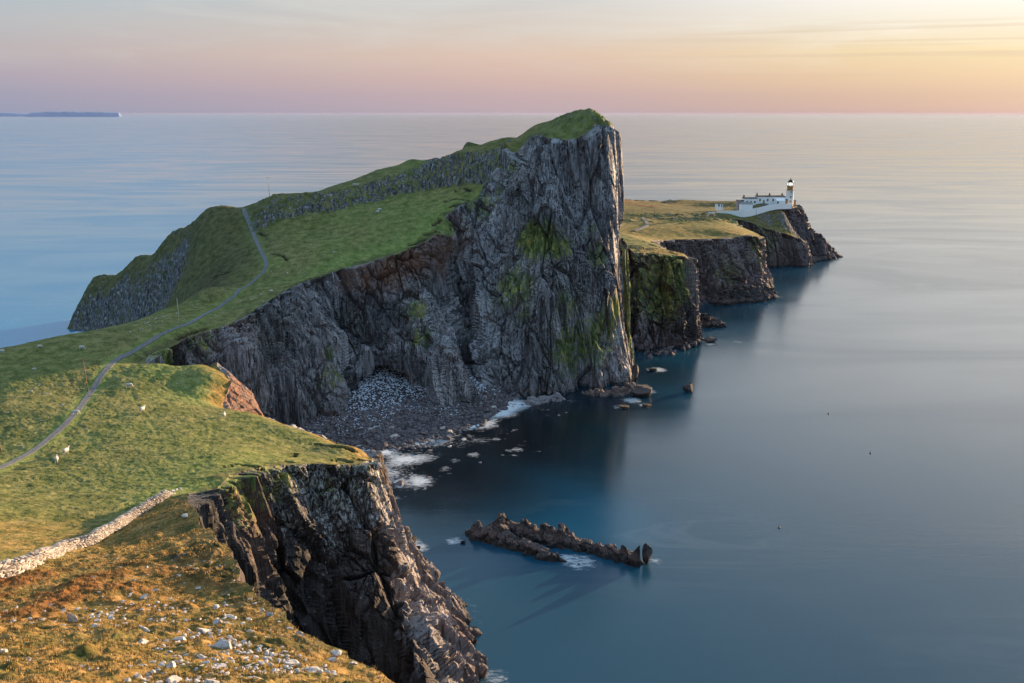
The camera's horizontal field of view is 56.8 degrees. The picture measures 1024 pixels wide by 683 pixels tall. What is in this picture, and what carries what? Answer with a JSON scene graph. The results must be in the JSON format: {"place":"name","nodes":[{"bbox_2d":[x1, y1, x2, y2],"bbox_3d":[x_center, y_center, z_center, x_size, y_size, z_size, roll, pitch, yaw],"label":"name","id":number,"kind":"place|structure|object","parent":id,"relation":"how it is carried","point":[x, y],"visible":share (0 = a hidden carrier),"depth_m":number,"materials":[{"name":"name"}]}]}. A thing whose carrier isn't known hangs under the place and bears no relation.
{"place":"outdoors","nodes":[
{"label":"outdoors","id":0,"kind":"place"},
{"bbox_2d":[0,112,28,115],"bbox_3d":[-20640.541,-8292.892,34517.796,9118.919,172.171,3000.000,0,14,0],"label":"island","id":1,"kind":"structure","parent":0,"point":[10,114],"depth_m":33318.24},
{"bbox_2d":[25,111,134,116],"bbox_3d":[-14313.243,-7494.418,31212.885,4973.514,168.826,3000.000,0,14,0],"label":"island","id":2,"kind":"structure","parent":0,"point":[75,114],"depth_m":29972.75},
{"bbox_2d":[0,208,267,468],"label":"path","id":3,"kind":"structure","parent":0,"point":[72,416],"depth_m":281.01,"materials":[{"name":"grey gravel"}]},
{"bbox_2d":[0,108,612,682],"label":"ground","id":4,"kind":"structure","parent":0,"point":[126,454],"depth_m":213.43,"materials":[{"name":"green plant"}]},
{"bbox_2d":[62,446,69,454],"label":"sheep","id":5,"kind":"object","parent":4,"relation":"on","point":[64,450],"visible":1,"depth_m":192.29},
{"bbox_2d":[67,613,77,621],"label":"field rock","id":6,"kind":"object","parent":4,"relation":"on","point":[71,617],"visible":0.96,"depth_m":68.28,"materials":[{"name":"stone"}]},
{"bbox_2d":[79,359,87,391],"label":"utility pole","id":7,"kind":"object","parent":4,"relation":"on","point":[85,374],"visible":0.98,"depth_m":247.40,"materials":[{"name":"wood"}]},
{"bbox_2d":[0,490,174,577],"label":"stone wall","id":8,"kind":"structure","parent":4,"relation":"on","point":[20,564],"depth_m":111.32,"materials":[{"name":"beige stone"}]},
{"bbox_2d":[133,673,142,677],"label":"field rock","id":9,"kind":"object","parent":4,"relation":"on","point":[136,675],"visible":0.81,"depth_m":47.04,"materials":[{"name":"stone"}]},
{"bbox_2d":[138,638,148,643],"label":"field rock","id":10,"kind":"object","parent":4,"relation":"on","point":[142,641],"visible":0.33,"depth_m":57.89,"materials":[{"name":"stone"}]},
{"bbox_2d":[139,593,148,599],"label":"field rock","id":11,"kind":"object","parent":4,"relation":"on","point":[144,596],"visible":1,"depth_m":79.03,"materials":[{"name":"stone"}]},
{"bbox_2d":[138,625,149,631],"bbox_3d":[-24.388,19.144,62.782,0.955,0.521,0.723,7,17,-4],"label":"field rock","id":12,"kind":"object","parent":4,"relation":"on","point":[144,628],"visible":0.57,"depth_m":62.66,"materials":[{"name":"stone"}]},
{"bbox_2d":[0,545,336,682],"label":"field stones","id":13,"kind":"object","parent":4,"relation":"on","point":[297,670],"visible":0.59,"depth_m":57.01,"materials":[{"name":"stone"}]},
{"bbox_2d":[166,661,175,667],"bbox_3d":[-18.122,17.352,50.489,0.662,0.756,0.546,2,8,18],"label":"field rock","id":14,"kind":"object","parent":4,"relation":"on","point":[170,664],"visible":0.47,"depth_m":50.35,"materials":[{"name":"stone"}]},
{"bbox_2d":[166,675,181,682],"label":"field rock","id":15,"kind":"object","parent":4,"relation":"on","point":[177,679],"visible":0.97,"depth_m":46.74,"materials":[{"name":"stone"}]},
{"bbox_2d":[173,636,185,640],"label":"field rock","id":16,"kind":"object","parent":4,"relation":"on","point":[180,638],"visible":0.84,"depth_m":59.47,"materials":[{"name":"stone"}]},
{"bbox_2d":[0,498,391,682],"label":"grass","id":17,"kind":"structure","parent":4,"relation":"on","point":[142,652],"depth_m":64.34,"materials":[{"name":"plant"}]},
{"bbox_2d":[107,614,113,619],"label":"field rock","id":18,"kind":"object","parent":17,"relation":"on","point":[110,617],"visible":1,"depth_m":69.20,"materials":[{"name":"stone"}]},
{"bbox_2d":[196,628,211,633],"bbox_3d":[-20.306,19.078,62.584,0.798,0.571,0.758,9,16,32],"label":"field rock","id":19,"kind":"object","parent":4,"relation":"on","point":[202,630],"visible":0.77,"depth_m":62.30,"materials":[{"name":"stone"}]},
{"bbox_2d":[203,678,219,682],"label":"field rock","id":20,"kind":"object","parent":4,"relation":"on","point":[210,681],"visible":1,"depth_m":45.51,"materials":[{"name":"stone"}]},
{"bbox_2d":[213,619,222,623],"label":"field rock","id":21,"kind":"object","parent":4,"relation":"on","point":[217,621],"visible":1,"depth_m":66.70,"materials":[{"name":"stone"}]},
{"bbox_2d":[215,663,226,668],"bbox_3d":[-15.764,17.575,51.214,0.698,0.161,0.632,-4,8,20],"label":"field rock","id":22,"kind":"object","parent":4,"relation":"on","point":[219,665],"visible":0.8,"depth_m":51.21,"materials":[{"name":"stone"}]},
{"bbox_2d":[214,638,232,649],"bbox_3d":[-17.514,18.508,57.740,1.153,0.596,0.917,11,10,10],"label":"field rock","id":23,"kind":"object","parent":4,"relation":"on","point":[221,643],"visible":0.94,"depth_m":57.53,"materials":[{"name":"stone"}]},
{"bbox_2d":[6,188,476,423],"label":"turf stones","id":24,"kind":"object","parent":4,"relation":"on","point":[233,323],"visible":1,"depth_m":319.64,"materials":[{"name":"grey stone"}]},
{"bbox_2d":[265,612,272,617],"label":"field rock","id":25,"kind":"object","parent":4,"relation":"on","point":[268,614],"visible":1,"depth_m":69.50,"materials":[{"name":"stone"}]},
{"bbox_2d":[285,662,294,666],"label":"field rock","id":26,"kind":"object","parent":4,"relation":"on","point":[289,663],"visible":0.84,"depth_m":53.37,"materials":[{"name":"stone"}]},
{"bbox_2d":[284,659,298,666],"bbox_3d":[-12.620,18.433,54.287,0.851,0.180,0.667,-4,22,-28],"label":"field rock","id":27,"kind":"object","parent":4,"relation":"on","point":[295,661],"visible":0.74,"depth_m":54.33,"materials":[{"name":"stone"}]},
{"bbox_2d":[308,666,319,672],"bbox_3d":[-11.036,18.343,52.956,0.761,0.320,0.665,-1,21,-28],"label":"field rock","id":28,"kind":"object","parent":4,"relation":"on","point":[314,668],"visible":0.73,"depth_m":52.81,"materials":[{"name":"stone"}]},
{"bbox_2d":[328,657,336,661],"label":"field rock","id":29,"kind":"object","parent":4,"relation":"on","point":[332,659],"visible":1,"depth_m":56.88,"materials":[{"name":"stone"}]},
{"bbox_2d":[330,650,341,656],"bbox_3d":[-10.861,19.267,58.484,0.778,0.401,0.688,-8,25,0],"label":"field rock","id":30,"kind":"object","parent":4,"relation":"on","point":[335,653],"visible":0.96,"depth_m":58.35,"materials":[{"name":"stone"}]},
{"bbox_2d":[349,661,357,664],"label":"field rock","id":31,"kind":"object","parent":4,"relation":"on","point":[353,663],"visible":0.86,"depth_m":56.54,"materials":[{"name":"stone"}]},
{"bbox_2d":[185,462,438,682],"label":"cliff","id":32,"kind":"structure","parent":0,"point":[312,556],"depth_m":175.36,"materials":[{"name":"grey stone"}]},
{"bbox_2d":[144,355,487,682],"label":"cliff","id":33,"kind":"structure","parent":0,"point":[441,633],"depth_m":193.39,"materials":[{"name":"stone"}]},
{"bbox_2d":[150,196,544,425],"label":"cliff","id":34,"kind":"structure","parent":0,"point":[433,314],"depth_m":374.58,"materials":[{"name":"grey stone"}]},
{"bbox_2d":[286,364,517,447],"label":"beach","id":35,"kind":"structure","parent":0,"point":[376,390],"depth_m":363.71,"materials":[{"name":"grey stone"}]},
{"bbox_2d":[329,435,337,441],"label":"boulder","id":36,"kind":"object","parent":35,"relation":"on","point":[333,437],"visible":0.51,"depth_m":331.19,"materials":[{"name":"stone"}]},
{"bbox_2d":[352,441,360,446],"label":"boulder","id":37,"kind":"object","parent":35,"relation":"on","point":[355,443],"visible":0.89,"depth_m":327.61,"materials":[{"name":"stone"}]},
{"bbox_2d":[361,439,371,444],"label":"boulder","id":38,"kind":"object","parent":35,"relation":"on","point":[368,441],"visible":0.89,"depth_m":327.83,"materials":[{"name":"stone"}]},
{"bbox_2d":[363,435,373,438],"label":"boulder","id":39,"kind":"object","parent":35,"relation":"on","point":[366,436],"visible":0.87,"depth_m":331.92,"materials":[{"name":"stone"}]},
{"bbox_2d":[368,429,376,433],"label":"boulder","id":40,"kind":"object","parent":35,"relation":"on","point":[373,431],"visible":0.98,"depth_m":335.71,"materials":[{"name":"stone"}]},
{"bbox_2d":[374,441,387,450],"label":"boulder","id":41,"kind":"object","parent":35,"relation":"on","point":[382,445],"visible":0.88,"depth_m":323.54,"materials":[{"name":"stone"}]},
{"bbox_2d":[390,434,399,437],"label":"boulder","id":42,"kind":"object","parent":35,"relation":"on","point":[394,436],"visible":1,"depth_m":332.96,"materials":[{"name":"stone"}]},
{"bbox_2d":[395,480,403,485],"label":"boulder","id":43,"kind":"object","parent":35,"relation":"on","point":[400,483],"visible":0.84,"depth_m":293.69,"materials":[{"name":"stone"}]},
{"bbox_2d":[283,382,520,481],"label":"beach rubble","id":44,"kind":"object","parent":35,"relation":"on","point":[411,420],"visible":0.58,"depth_m":346.62,"materials":[{"name":"stone"}]},
{"bbox_2d":[306,364,500,435],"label":"shingle stones","id":45,"kind":"object","parent":35,"relation":"on","point":[387,386],"visible":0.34,"depth_m":367.78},
{"bbox_2d":[416,417,426,422],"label":"boulder","id":46,"kind":"object","parent":35,"relation":"on","point":[421,419],"visible":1,"depth_m":347.77,"materials":[{"name":"stone"}]},
{"bbox_2d":[418,429,427,434],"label":"boulder","id":47,"kind":"object","parent":35,"relation":"on","point":[424,432],"visible":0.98,"depth_m":337.89,"materials":[{"name":"stone"}]},
{"bbox_2d":[442,435,450,439],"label":"boulder","id":48,"kind":"object","parent":35,"relation":"on","point":[447,437],"visible":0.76,"depth_m":333.79,"materials":[{"name":"stone"}]},
{"bbox_2d":[480,407,489,412],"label":"boulder","id":49,"kind":"object","parent":35,"relation":"on","point":[487,409],"visible":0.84,"depth_m":361.66,"materials":[{"name":"stone"}]},
{"bbox_2d":[481,413,491,417],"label":"boulder","id":50,"kind":"object","parent":35,"relation":"on","point":[486,414],"visible":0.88,"depth_m":358.02,"materials":[{"name":"stone"}]},
{"bbox_2d":[0,115,1023,682],"bbox_3d":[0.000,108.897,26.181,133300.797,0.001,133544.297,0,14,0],"label":"sea","id":51,"kind":"structure","parent":0,"point":[892,337],"depth_m":362.12,"materials":[{"name":"liquid"}]},
{"bbox_2d":[465,520,566,562],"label":"rock skerry","id":52,"kind":"structure","parent":51,"relation":"in","point":[503,536],"depth_m":251.82,"materials":[{"name":"stone"}]},
{"bbox_2d":[521,392,565,404],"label":"rock ledge","id":53,"kind":"object","parent":51,"relation":"in","point":[540,400],"visible":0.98,"depth_m":377.62,"materials":[{"name":"grey stone"}]},
{"bbox_2d":[488,513,643,565],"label":"rock skerry","id":54,"kind":"structure","parent":51,"relation":"in","point":[561,537],"depth_m":251.23,"materials":[{"name":"stone"}]},
{"bbox_2d":[581,382,635,396],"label":"rock ledge","id":55,"kind":"object","parent":51,"relation":"in","point":[626,389],"visible":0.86,"depth_m":387.14,"materials":[{"name":"grey stone"}]},
{"bbox_2d":[620,545,629,555],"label":"rock stack","id":56,"kind":"object","parent":51,"relation":"in","point":[624,550],"visible":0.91,"depth_m":243.52,"materials":[{"name":"stone"}]},
{"bbox_2d":[630,545,640,566],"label":"rock stack","id":57,"kind":"object","parent":51,"relation":"in","point":[635,558],"visible":1,"depth_m":239.95,"materials":[{"name":"stone"}]},
{"bbox_2d":[632,364,638,380],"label":"sea rock","id":58,"kind":"object","parent":51,"relation":"in","point":[635,369],"visible":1,"depth_m":406.29,"materials":[{"name":"grey stone"}]},
{"bbox_2d":[632,384,651,396],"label":"sea rock","id":59,"kind":"object","parent":51,"relation":"in","point":[643,390],"visible":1,"depth_m":384.19,"materials":[{"name":"grey stone"}]},
{"bbox_2d":[642,403,651,407],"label":"sea rock","id":60,"kind":"object","parent":51,"relation":"in","point":[646,405],"visible":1,"depth_m":371.33,"materials":[{"name":"brown stone"}]},
{"bbox_2d":[642,543,652,563],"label":"rock stack","id":61,"kind":"object","parent":51,"relation":"in","point":[647,552],"visible":1,"depth_m":241.31,"materials":[{"name":"stone"}]},
{"bbox_2d":[682,383,692,392],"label":"sea rock","id":62,"kind":"object","parent":51,"relation":"in","point":[688,388],"visible":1,"depth_m":390.49,"materials":[{"name":"grey stone"}]},
{"bbox_2d":[702,337,717,342],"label":"sea rock","id":63,"kind":"object","parent":51,"relation":"in","point":[709,339],"visible":1,"depth_m":475.26,"materials":[{"name":"grey stone"}]},
{"bbox_2d":[700,313,725,327],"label":"rock ledge","id":64,"kind":"object","parent":51,"relation":"in","point":[707,320],"visible":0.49,"depth_m":509.56,"materials":[{"name":"grey stone"}]},
{"bbox_2d":[709,285,777,305],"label":"rock ledge","id":65,"kind":"object","parent":51,"relation":"in","point":[758,293],"visible":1,"depth_m":576.43,"materials":[{"name":"grey stone"}]},
{"bbox_2d":[0,0,1023,114],"label":"sky","id":66,"kind":"structure","parent":0,"point":[125,57],"materials":[{"name":"pink"}]},
{"bbox_2d":[428,124,635,395],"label":"cliff","id":67,"kind":"structure","parent":0,"point":[554,207],"depth_m":397.11,"materials":[{"name":"grey stone"}]},
{"bbox_2d":[621,247,634,363],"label":"cliff","id":68,"kind":"structure","parent":0,"point":[626,284],"depth_m":420.62,"materials":[{"name":"grey stone"}]},
{"bbox_2d":[633,217,648,230],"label":"path","id":69,"kind":"structure","parent":0,"point":[646,223],"depth_m":623.07,"materials":[{"name":"beige gravel"}]},
{"bbox_2d":[620,238,702,351],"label":"cliff","id":70,"kind":"structure","parent":0,"point":[664,302],"depth_m":465.45,"materials":[{"name":"grey stone"}]},
{"bbox_2d":[620,199,804,257],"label":"ground","id":71,"kind":"structure","parent":0,"point":[681,219],"depth_m":655.45,"materials":[{"name":"green plant"}]},
{"bbox_2d":[715,203,723,209],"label":"hut","id":72,"kind":"object","parent":71,"relation":"on","point":[718,206],"visible":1,"depth_m":732.91,"materials":[{"name":"white paint"}]},
{"bbox_2d":[736,200,744,209],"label":"outbuilding","id":73,"kind":"structure","parent":71,"relation":"on","point":[737,204],"depth_m":729.90,"materials":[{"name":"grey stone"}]},
{"bbox_2d":[739,202,752,209],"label":"store","id":74,"kind":"structure","parent":71,"relation":"on","point":[745,205],"depth_m":721.49,"materials":[{"name":"white paint"}]},
{"bbox_2d":[742,195,757,204],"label":"cottage","id":75,"kind":"structure","parent":71,"relation":"on","point":[753,200],"depth_m":738.35,"materials":[{"name":"paint"}]},
{"bbox_2d":[716,204,791,216],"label":"boundary wall","id":76,"kind":"structure","parent":71,"relation":"on","point":[749,212],"depth_m":719.34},
{"bbox_2d":[755,193,785,204],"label":"cottage","id":77,"kind":"structure","parent":71,"relation":"on","point":[769,199],"depth_m":738.49,"materials":[{"name":"paint"}]},
{"bbox_2d":[775,198,785,203],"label":"annex","id":78,"kind":"object","parent":71,"relation":"on","point":[780,200],"visible":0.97,"depth_m":729.74,"materials":[{"name":"white paint"}]},
{"bbox_2d":[786,178,794,205],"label":"lighthouse","id":79,"kind":"object","parent":71,"relation":"on","point":[789,193],"visible":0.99,"depth_m":732.92,"materials":[{"name":"white paint"}]},
{"bbox_2d":[650,219,774,303],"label":"cliff","id":80,"kind":"structure","parent":0,"point":[724,266],"depth_m":587.42,"materials":[{"name":"grey stone"}]},
{"bbox_2d":[649,199,842,267],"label":"cliff","id":81,"kind":"structure","parent":0,"point":[784,249],"depth_m":711.58,"materials":[{"name":"grey stone"}]}
]}

